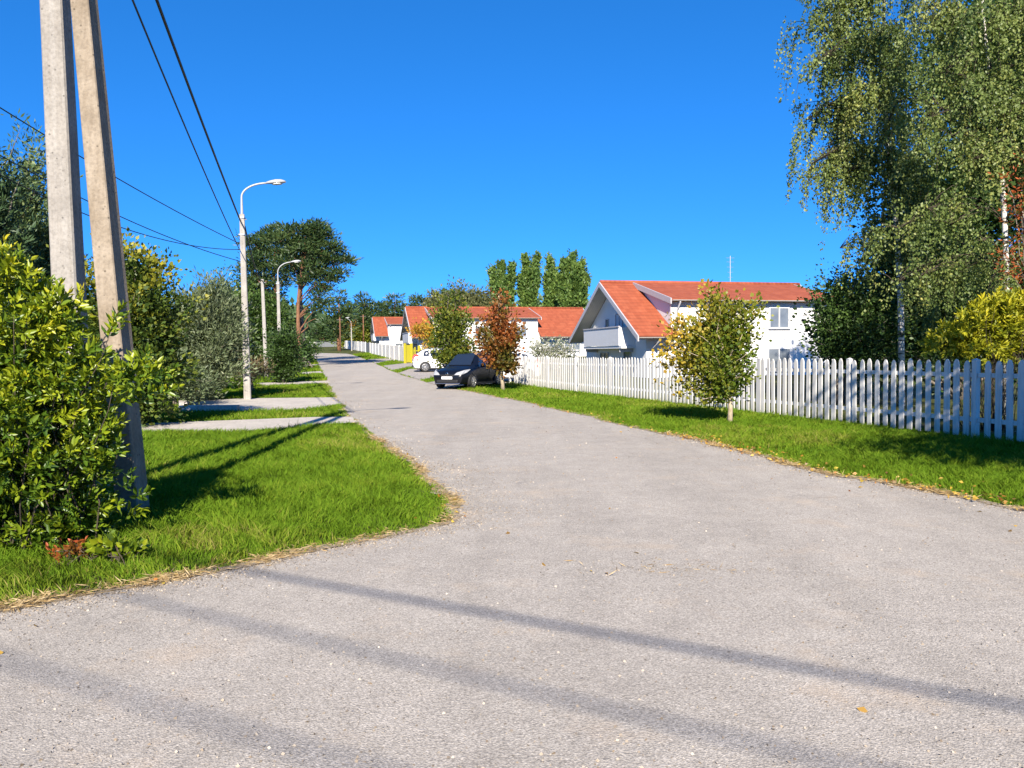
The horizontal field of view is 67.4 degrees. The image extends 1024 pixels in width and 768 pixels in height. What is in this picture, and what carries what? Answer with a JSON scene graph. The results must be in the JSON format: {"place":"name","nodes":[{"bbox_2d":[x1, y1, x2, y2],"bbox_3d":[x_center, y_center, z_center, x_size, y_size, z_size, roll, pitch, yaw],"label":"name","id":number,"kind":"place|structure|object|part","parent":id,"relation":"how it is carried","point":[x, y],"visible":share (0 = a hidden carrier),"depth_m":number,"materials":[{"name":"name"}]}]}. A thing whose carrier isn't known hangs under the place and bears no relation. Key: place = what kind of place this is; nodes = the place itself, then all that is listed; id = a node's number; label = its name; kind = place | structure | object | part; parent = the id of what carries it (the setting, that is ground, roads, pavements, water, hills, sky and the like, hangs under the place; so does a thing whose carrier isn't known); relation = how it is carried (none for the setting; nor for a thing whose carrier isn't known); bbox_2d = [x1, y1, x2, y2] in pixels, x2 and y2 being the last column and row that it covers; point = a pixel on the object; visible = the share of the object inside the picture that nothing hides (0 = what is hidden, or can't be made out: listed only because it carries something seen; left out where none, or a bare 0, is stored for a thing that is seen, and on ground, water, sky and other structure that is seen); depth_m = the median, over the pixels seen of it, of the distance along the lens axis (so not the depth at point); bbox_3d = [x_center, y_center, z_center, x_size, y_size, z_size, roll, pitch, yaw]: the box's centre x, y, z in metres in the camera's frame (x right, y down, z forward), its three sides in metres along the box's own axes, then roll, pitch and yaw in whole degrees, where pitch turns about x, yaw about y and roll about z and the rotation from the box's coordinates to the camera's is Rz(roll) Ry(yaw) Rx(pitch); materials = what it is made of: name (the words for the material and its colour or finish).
{"place":"outdoors","nodes":[
{"label":"outdoors","id":0,"kind":"place"},
{"bbox_2d":[142,417,356,431],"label":"driveway","id":1,"kind":"structure","parent":0,"point":[249,424],"depth_m":17.83,"materials":[{"name":"concrete"}]},
{"bbox_2d":[187,397,340,410],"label":"driveway","id":2,"kind":"structure","parent":0,"point":[271,403],"depth_m":25.54,"materials":[{"name":"concrete"}]},
{"bbox_2d":[257,381,329,385],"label":"driveway","id":3,"kind":"structure","parent":0,"point":[275,383],"depth_m":40.21,"materials":[{"name":"concrete"}]},
{"bbox_2d":[369,358,392,362],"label":"driveway","id":4,"kind":"structure","parent":0,"point":[378,360],"depth_m":74.47,"materials":[{"name":"grey concrete"}]},
{"bbox_2d":[384,363,411,370],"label":"driveway","id":5,"kind":"structure","parent":0,"point":[397,366],"depth_m":59.90,"materials":[{"name":"grey concrete"}]},
{"bbox_2d":[399,369,439,379],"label":"driveway","id":6,"kind":"structure","parent":0,"point":[417,373],"depth_m":48.52,"materials":[{"name":"white concrete"}]},
{"bbox_2d":[412,349,446,371],"bbox_3d":[-4.499,-1.606,51.198,4.236,1.512,2.148,-1,2,-12],"label":"parked car","id":7,"kind":"object","parent":6,"relation":"on","point":[420,358],"visible":0.4,"depth_m":50.12,"materials":[{"name":"white paint"}]},
{"bbox_2d":[428,379,516,387],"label":"driveway","id":8,"kind":"structure","parent":0,"point":[459,385],"depth_m":37.30,"materials":[{"name":"grey concrete"}]},
{"bbox_2d":[434,353,500,387],"bbox_3d":[-1.989,-0.640,35.233,2.148,1.552,4.136,0,3,24],"label":"parked car","id":9,"kind":"object","parent":8,"relation":"on","point":[468,369],"visible":0.95,"depth_m":34.21,"materials":[{"name":"black paint"}]},
{"bbox_3d":[-1.408,-1.038,34.791,0.245,0.520,1.013,0,3,24],"label":"side window","id":10,"kind":"part","parent":9,"relation":"part of","materials":[{"name":"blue glass"}]},
{"bbox_2d":[503,351,540,381],"bbox_3d":[-0.748,-0.906,39.294,4.336,1.584,2.148,-1,2,-12],"label":"parked car","id":11,"kind":"object","parent":8,"relation":"on","point":[523,354],"visible":0.05,"depth_m":38.81,"materials":[{"name":"white paint"}]},
{"bbox_2d":[0,0,1017,315],"label":"sky","id":12,"kind":"structure","parent":0,"point":[650,140],"materials":[{"name":"blue"}]},
{"bbox_2d":[0,353,1023,767],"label":"road","id":13,"kind":"structure","parent":0,"point":[740,623],"depth_m":4.37,"materials":[{"name":"grey asphalt"}]},
{"bbox_2d":[0,380,1023,767],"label":"loose grit","id":14,"kind":"object","parent":13,"relation":"on","point":[446,594],"visible":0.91,"depth_m":5.26,"materials":[{"name":"grey gravel"}]},
{"bbox_2d":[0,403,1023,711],"bbox_3d":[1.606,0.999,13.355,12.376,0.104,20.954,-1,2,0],"label":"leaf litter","id":15,"kind":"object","parent":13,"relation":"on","point":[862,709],"visible":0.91,"depth_m":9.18,"materials":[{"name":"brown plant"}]},
{"bbox_2d":[0,346,1023,602],"bbox_3d":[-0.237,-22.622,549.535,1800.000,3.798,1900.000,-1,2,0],"label":"ground","id":16,"kind":"structure","parent":0,"point":[344,350],"depth_m":21.24,"materials":[{"name":"green plant"}]},
{"bbox_2d":[0,108,50,337],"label":"spruce tree","id":17,"kind":"object","parent":16,"relation":"on","point":[8,214],"visible":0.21,"depth_m":21.06,"materials":[{"name":"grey plant"}]},
{"bbox_2d":[0,120,93,389],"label":"spruce tree","id":18,"kind":"object","parent":16,"relation":"on","point":[41,236],"visible":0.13,"depth_m":23.48,"materials":[{"name":"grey plant"}]},
{"bbox_2d":[45,536,102,566],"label":"plant","id":19,"kind":"object","parent":16,"relation":"on","point":[75,547],"visible":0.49,"depth_m":5.93,"materials":[{"name":"red plant"}]},
{"bbox_2d":[0,234,184,553],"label":"broadleaf shrub","id":20,"kind":"object","parent":16,"relation":"on","point":[39,365],"visible":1,"depth_m":6.37,"materials":[{"name":"green plant"}]},
{"bbox_2d":[40,0,149,513],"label":"utility pole","id":21,"kind":"object","parent":16,"relation":"on","point":[67,262],"visible":0.62,"depth_m":8.04,"materials":[{"name":"concrete"}]},
{"bbox_2d":[132,0,239,248],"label":"overhead cable","id":22,"kind":"object","parent":21,"relation":"attached to","point":[140,19],"visible":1,"depth_m":14.39,"materials":[{"name":"black rubber"}]},
{"bbox_2d":[155,0,240,220],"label":"overhead cable","id":23,"kind":"object","parent":21,"relation":"attached to","point":[178,59],"visible":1,"depth_m":16.39,"materials":[{"name":"black rubber"}]},
{"bbox_2d":[81,530,149,565],"bbox_3d":[-3.076,1.284,5.979,0.502,0.295,0.414,-1,2,0],"label":"plant","id":24,"kind":"object","parent":16,"relation":"on","point":[112,547],"visible":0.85,"depth_m":5.91,"materials":[{"name":"green plant"}]},
{"bbox_2d":[40,226,209,426],"bbox_3d":[-8.630,-1.249,17.394,3.368,4.628,3.430,-1,2,0],"label":"deciduous tree","id":25,"kind":"object","parent":16,"relation":"on","point":[153,318],"visible":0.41,"depth_m":17.17,"materials":[{"name":"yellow plant"}]},
{"bbox_2d":[162,347,220,404],"bbox_3d":[-10.559,-0.329,24.637,2.470,2.270,2.566,-1,2,-13],"label":"willow shrub","id":26,"kind":"object","parent":16,"relation":"on","point":[186,395],"visible":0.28,"depth_m":24.37,"materials":[{"name":"green plant"}]},
{"bbox_2d":[178,398,239,411],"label":"culvert kerb","id":27,"kind":"structure","parent":16,"relation":"on","point":[208,407],"depth_m":21.73,"materials":[{"name":"concrete"}]},
{"bbox_2d":[163,283,257,389],"bbox_3d":[-15.337,-2.000,33.957,7.672,5.210,5.751,-1,2,0],"label":"hedge shrub","id":28,"kind":"object","parent":16,"relation":"on","point":[229,383],"depth_m":34.53,"materials":[{"name":"green plant"}]},
{"bbox_2d":[166,266,267,400],"bbox_3d":[-10.942,-1.747,27.541,4.306,5.008,3.532,-1,2,-18],"label":"willow shrub","id":29,"kind":"object","parent":16,"relation":"on","point":[217,333],"visible":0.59,"depth_m":26.97,"materials":[{"name":"green plant"}]},
{"bbox_2d":[0,358,456,603],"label":"grass","id":30,"kind":"structure","parent":16,"relation":"on","point":[293,490],"depth_m":8.45,"materials":[{"name":"green plant"}]},
{"bbox_2d":[0,372,462,611],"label":"road shoulder","id":31,"kind":"object","parent":16,"relation":"on","point":[364,538],"visible":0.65,"depth_m":6.41},
{"bbox_2d":[204,260,295,359],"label":"hedge shrub","id":32,"kind":"object","parent":16,"relation":"on","point":[236,280],"visible":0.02,"depth_m":69.48,"materials":[{"name":"green plant"}]},
{"bbox_2d":[225,354,280,390],"bbox_3d":[-11.270,-0.482,33.038,2.523,1.804,2.338,-1,2,0],"label":"dry shrub","id":33,"kind":"object","parent":16,"relation":"on","point":[256,375],"visible":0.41,"depth_m":32.95,"materials":[{"name":"green plant"}]},
{"bbox_2d":[239,179,285,399],"bbox_3d":[-8.926,-3.376,27.694,1.658,7.985,0.290,-1,2,-16],"label":"street lamp","id":34,"kind":"object","parent":16,"relation":"on","point":[246,377],"visible":0.94,"depth_m":27.46,"materials":[{"name":"concrete"}]},
{"bbox_2d":[0,107,237,242],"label":"overhead cable","id":35,"kind":"object","parent":34,"relation":"attached to","point":[118,178],"visible":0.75,"depth_m":20.82,"materials":[{"name":"black rubber"}]},
{"bbox_2d":[0,155,238,260],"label":"overhead cable","id":36,"kind":"object","parent":34,"relation":"attached to","point":[120,216],"visible":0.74,"depth_m":22.36,"materials":[{"name":"black rubber"}]},
{"bbox_2d":[0,174,238,249],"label":"overhead cable","id":37,"kind":"object","parent":34,"relation":"attached to","point":[121,227],"visible":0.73,"depth_m":22.28,"materials":[{"name":"black rubber"}]},
{"bbox_2d":[245,226,262,280],"bbox_3d":[-12.220,-5.693,36.662,0.060,0.650,19.017,-1,2,-16],"label":"overhead cable","id":38,"kind":"object","parent":34,"relation":"attached to","point":[251,252],"visible":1,"depth_m":31.39,"materials":[{"name":"black rubber"}]},
{"bbox_2d":[259,279,267,375],"bbox_3d":[-14.832,-3.288,45.876,0.477,5.923,0.225,-1,2,-13],"label":"utility pole","id":39,"kind":"object","parent":16,"relation":"on","point":[263,311],"visible":0.77,"depth_m":45.78,"materials":[{"name":"concrete"}]},
{"bbox_2d":[228,222,299,308],"bbox_3d":[-20.912,-7.680,65.649,6.304,12.369,5.967,-1,2,0],"label":"pine tree","id":40,"kind":"object","parent":16,"relation":"on","point":[260,252],"visible":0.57,"depth_m":64.78,"materials":[{"name":"green plant"}]},
{"bbox_2d":[226,272,306,364],"bbox_3d":[-21.226,-5.265,63.942,8.440,8.145,7.914,-1,2,0],"label":"deciduous tree","id":41,"kind":"object","parent":16,"relation":"on","point":[271,313],"visible":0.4,"depth_m":62.70,"materials":[{"name":"green plant"}]},
{"bbox_2d":[259,322,308,382],"bbox_3d":[-12.109,-1.742,40.426,2.821,3.573,2.674,-1,2,0],"label":"round shrub","id":42,"kind":"object","parent":16,"relation":"on","point":[284,351],"visible":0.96,"depth_m":40.07,"materials":[{"name":"green plant"}]},
{"bbox_2d":[276,260,300,329],"bbox_3d":[-14.488,-4.337,50.021,1.605,7.473,0.290,-1,2,-15],"label":"street lamp","id":43,"kind":"object","parent":16,"relation":"on","point":[278,298],"visible":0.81,"depth_m":49.75,"materials":[{"name":"concrete"}]},
{"bbox_2d":[297,341,315,367],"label":"verge shrub","id":44,"kind":"object","parent":16,"relation":"on","point":[307,360],"visible":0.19,"depth_m":57.89,"materials":[{"name":"green plant"}]},
{"bbox_2d":[290,321,324,356],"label":"verge shrub","id":45,"kind":"object","parent":16,"relation":"on","point":[315,346],"visible":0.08,"depth_m":87.89,"materials":[{"name":"green plant"}]},
{"bbox_2d":[295,332,319,362],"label":"verge shrub","id":46,"kind":"object","parent":16,"relation":"on","point":[308,348],"visible":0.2,"depth_m":69.95,"materials":[{"name":"green plant"}]},
{"bbox_2d":[284,235,332,340],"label":"pine tree","id":47,"kind":"object","parent":16,"relation":"on","point":[301,306],"visible":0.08,"depth_m":71.66,"materials":[{"name":"green plant"}]},
{"bbox_2d":[257,216,364,347],"bbox_3d":[-15.524,-7.119,59.608,8.352,11.903,5.168,-1,2,0],"label":"pine tree","id":48,"kind":"object","parent":16,"relation":"on","point":[317,234],"visible":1,"depth_m":59.08,"materials":[{"name":"green plant"}]},
{"bbox_2d":[304,316,334,346],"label":"pine tree","id":49,"kind":"object","parent":16,"relation":"on","point":[315,333],"visible":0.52,"depth_m":168.64,"materials":[{"name":"green plant"}]},
{"bbox_2d":[316,342,336,346],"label":"board gate","id":50,"kind":"structure","parent":16,"relation":"on","point":[326,344],"depth_m":167.75,"materials":[{"name":"white wood"}]},
{"bbox_2d":[312,287,363,350],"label":"deciduous tree","id":51,"kind":"object","parent":16,"relation":"on","point":[333,321],"visible":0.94,"depth_m":127.15,"materials":[{"name":"green plant"}]},
{"bbox_2d":[337,318,342,351],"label":"utility pole","id":52,"kind":"object","parent":16,"relation":"on","point":[339,319],"visible":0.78,"depth_m":119.72,"materials":[{"name":"brown wood"}]},
{"bbox_2d":[346,317,351,350],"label":"street lamp","id":53,"kind":"object","parent":16,"relation":"on","point":[351,334],"visible":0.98,"depth_m":124.70,"materials":[{"name":"concrete"}]},
{"bbox_2d":[331,318,371,347],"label":"autumn bush","id":54,"kind":"object","parent":16,"relation":"on","point":[367,339],"visible":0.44,"depth_m":148.12,"materials":[{"name":"green plant"}]},
{"bbox_2d":[341,341,365,351],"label":"board fence","id":55,"kind":"object","parent":16,"relation":"on","point":[359,346],"visible":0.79,"depth_m":124.83,"materials":[{"name":"white paint"}]},
{"bbox_2d":[360,315,365,341],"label":"utility pole","id":56,"kind":"object","parent":16,"relation":"on","point":[363,316],"visible":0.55,"depth_m":137.60,"materials":[{"name":"brown wood"}]},
{"bbox_2d":[345,291,386,341],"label":"pine tree","id":57,"kind":"object","parent":16,"relation":"on","point":[367,311],"visible":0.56,"depth_m":148.64,"materials":[{"name":"green plant"}]},
{"bbox_2d":[366,342,369,351],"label":"board gate","id":58,"kind":"structure","parent":16,"relation":"on","point":[367,347],"depth_m":107.21,"materials":[{"name":"white wood"}]},
{"bbox_2d":[374,300,393,315],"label":"pine tree","id":59,"kind":"object","parent":16,"relation":"on","point":[381,312],"visible":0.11,"depth_m":174.11,"materials":[{"name":"green plant"}]},
{"bbox_2d":[370,317,403,345],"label":"terraced house","id":60,"kind":"structure","parent":16,"relation":"on","point":[386,330],"depth_m":127.16,"materials":[{"name":"paint"}]},
{"bbox_2d":[370,343,403,361],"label":"board fence","id":61,"kind":"object","parent":16,"relation":"on","point":[389,351],"visible":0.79,"depth_m":80.40,"materials":[{"name":"white paint"}]},
{"bbox_2d":[376,292,408,316],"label":"pine tree","id":62,"kind":"object","parent":16,"relation":"on","point":[396,311],"visible":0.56,"depth_m":158.50,"materials":[{"name":"green plant"}]},
{"bbox_2d":[403,292,429,305],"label":"pine tree","id":63,"kind":"object","parent":16,"relation":"on","point":[415,299],"visible":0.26,"depth_m":163.49,"materials":[{"name":"green plant"}]},
{"bbox_2d":[404,343,433,362],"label":"slatted gate","id":64,"kind":"structure","parent":16,"relation":"on","point":[409,351],"depth_m":66.56,"materials":[{"name":"yellow paint"}]},
{"bbox_2d":[405,317,439,349],"bbox_3d":[-6.508,-3.174,57.946,3.156,3.970,2.663,-1,2,0],"label":"autumn tree","id":65,"kind":"object","parent":16,"relation":"on","point":[419,330],"visible":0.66,"depth_m":57.59,"materials":[{"name":"yellow plant"}]},
{"bbox_2d":[416,287,443,305],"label":"tree","id":66,"kind":"object","parent":16,"relation":"on","point":[431,297],"visible":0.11,"depth_m":128.54,"materials":[{"name":"green plant"}]},
{"bbox_2d":[283,295,590,342],"bbox_3d":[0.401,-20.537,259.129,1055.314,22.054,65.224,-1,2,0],"label":"wood","id":67,"kind":"object","parent":16,"relation":"on","point":[317,315],"visible":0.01,"depth_m":239.51,"materials":[{"name":"plant"}]},
{"bbox_2d":[421,279,482,368],"bbox_3d":[-3.140,-2.926,41.466,3.223,5.536,3.334,-2,3,-33],"label":"verge tree","id":68,"kind":"object","parent":16,"relation":"on","point":[451,343],"visible":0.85,"depth_m":41.06,"materials":[{"name":"green plant"}]},
{"bbox_2d":[430,274,491,306],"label":"tree","id":69,"kind":"object","parent":16,"relation":"on","point":[463,290],"visible":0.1,"depth_m":118.36,"materials":[{"name":"green plant"}]},
{"bbox_2d":[458,284,505,306],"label":"pale tree","id":70,"kind":"object","parent":16,"relation":"on","point":[478,298],"visible":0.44,"depth_m":116.63,"materials":[{"name":"green plant"}]},
{"bbox_2d":[400,306,585,356],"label":"terraced house","id":71,"kind":"structure","parent":16,"relation":"on","point":[549,322],"depth_m":81.26,"materials":[{"name":"tile"}]},
{"bbox_2d":[515,326,526,337],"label":"window","id":72,"kind":"structure","parent":71,"relation":"in","point":[525,327],"depth_m":80.08,"materials":[{"name":"clear glass"}]},
{"bbox_2d":[549,339,580,350],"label":"window","id":73,"kind":"structure","parent":71,"relation":"in","point":[550,341],"depth_m":81.28,"materials":[{"name":"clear glass"}]},
{"bbox_2d":[465,288,529,389],"bbox_3d":[-0.567,-1.882,31.963,2.674,4.483,2.394,-1,2,0],"label":"maple tree","id":74,"kind":"object","parent":16,"relation":"on","point":[498,339],"visible":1,"depth_m":31.59,"materials":[{"name":"red plant"}]},
{"bbox_2d":[484,258,517,306],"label":"poplar tree","id":75,"kind":"object","parent":16,"relation":"on","point":[499,276],"visible":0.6,"depth_m":128.95,"materials":[{"name":"green plant"}]},
{"bbox_2d":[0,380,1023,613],"bbox_3d":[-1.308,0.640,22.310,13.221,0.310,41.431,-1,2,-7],"label":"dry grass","id":76,"kind":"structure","parent":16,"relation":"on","point":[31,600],"depth_m":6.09,"materials":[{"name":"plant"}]},
{"bbox_2d":[514,250,543,306],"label":"poplar tree","id":77,"kind":"object","parent":16,"relation":"on","point":[529,279],"visible":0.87,"depth_m":130.83,"materials":[{"name":"green plant"}]},
{"bbox_2d":[541,251,558,306],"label":"poplar tree","id":78,"kind":"object","parent":16,"relation":"on","point":[549,291],"visible":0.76,"depth_m":132.95,"materials":[{"name":"green plant"}]},
{"bbox_2d":[522,335,579,368],"bbox_3d":[2.782,-2.179,51.976,4.201,2.623,3.554,-1,2,0],"label":"blossom shrub","id":79,"kind":"object","parent":16,"relation":"on","point":[549,351],"visible":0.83,"depth_m":51.75,"materials":[{"name":"white plant"}]},
{"bbox_2d":[553,248,591,309],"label":"poplar tree","id":80,"kind":"object","parent":16,"relation":"on","point":[571,288],"visible":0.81,"depth_m":126.86,"materials":[{"name":"green plant"}]},
{"bbox_2d":[352,352,1023,506],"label":"grass","id":81,"kind":"structure","parent":16,"relation":"on","point":[927,456],"depth_m":13.10,"materials":[{"name":"green plant"}]},
{"bbox_2d":[368,360,1023,510],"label":"road shoulder","id":82,"kind":"object","parent":16,"relation":"on","point":[988,502],"visible":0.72,"depth_m":9.90},
{"bbox_2d":[648,278,779,421],"bbox_3d":[4.376,-0.701,16.859,2.875,3.249,1.963,-1,2,0],"label":"maple tree","id":83,"kind":"object","parent":16,"relation":"on","point":[718,338],"visible":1,"depth_m":16.58,"materials":[{"name":"green plant"}]},
{"bbox_2d":[509,356,1023,441],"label":"picket fence","id":84,"kind":"object","parent":16,"relation":"on","point":[571,372],"visible":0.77,"depth_m":16.23,"materials":[{"name":"white paint"}]},
{"bbox_2d":[794,254,924,403],"bbox_3d":[10.272,-1.590,22.234,4.029,4.472,3.038,-1,2,0],"label":"garden shrub","id":85,"kind":"object","parent":16,"relation":"on","point":[846,329],"visible":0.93,"depth_m":22.03,"materials":[{"name":"green plant"}]},
{"bbox_2d":[774,0,990,405],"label":"weeping birch","id":86,"kind":"object","parent":16,"relation":"on","point":[901,169],"visible":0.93,"depth_m":20.89,"materials":[{"name":"green plant"}]},
{"bbox_2d":[790,0,1023,399],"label":"hedge tree","id":87,"kind":"object","parent":16,"relation":"on","point":[992,222],"visible":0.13,"depth_m":23.09,"materials":[{"name":"green plant"}]},
{"bbox_2d":[858,0,1023,415],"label":"weeping birch","id":88,"kind":"object","parent":16,"relation":"on","point":[951,19],"visible":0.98,"depth_m":17.31,"materials":[{"name":"green plant"}]},
{"bbox_2d":[914,285,1023,431],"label":"golden shrub","id":89,"kind":"object","parent":16,"relation":"on","point":[991,327],"visible":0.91,"depth_m":14.55,"materials":[{"name":"yellow plant"}]},
{"bbox_2d":[988,151,1023,289],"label":"rowan tree","id":90,"kind":"object","parent":16,"relation":"on","point":[1016,241],"visible":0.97,"depth_m":15.55,"materials":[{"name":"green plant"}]},
{"bbox_2d":[569,256,833,377],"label":"terraced house","id":91,"kind":"structure","parent":0,"point":[618,318],"depth_m":42.69,"materials":[{"name":"paint"}]},
{"bbox_2d":[600,353,608,372],"bbox_3d":[5.596,-1.299,46.533,0.060,1.210,1.410,-1,2,-14],"label":"window","id":92,"kind":"structure","parent":91,"relation":"in","point":[605,355],"depth_m":46.48,"materials":[{"name":"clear glass"}]},
{"bbox_2d":[605,319,608,326],"bbox_3d":[5.698,-3.153,45.972,0.060,1.460,0.530,-1,2,-14],"label":"window","id":93,"kind":"structure","parent":91,"relation":"in","point":[606,320],"depth_m":45.96,"materials":[{"name":"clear glass"}]},
{"bbox_2d":[615,314,622,326],"bbox_3d":[6.165,-3.114,44.134,0.060,1.860,1.110,-1,2,-14],"label":"window","id":94,"kind":"structure","parent":91,"relation":"in","point":[618,321],"depth_m":44.23,"materials":[{"name":"blue glass"}]},
{"bbox_2d":[623,352,630,376],"bbox_3d":[6.473,-1.416,43.038,0.060,2.010,1.060,-1,2,-14],"label":"window","id":95,"kind":"structure","parent":91,"relation":"in","point":[627,355],"depth_m":43.05,"materials":[{"name":"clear glass"}]},
{"bbox_2d":[768,307,790,328],"bbox_3d":[14.754,-3.629,42.352,1.350,1.205,0.130,-1,2,-14],"label":"window","id":96,"kind":"structure","parent":91,"relation":"in","point":[781,317],"depth_m":42.38,"materials":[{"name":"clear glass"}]},
{"bbox_2d":[768,348,790,371],"bbox_3d":[14.779,-1.331,42.447,1.500,1.305,0.130,-1,2,-14],"label":"window","id":97,"kind":"structure","parent":91,"relation":"in","point":[773,353],"depth_m":42.47,"materials":[{"name":"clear glass"}]}
]}

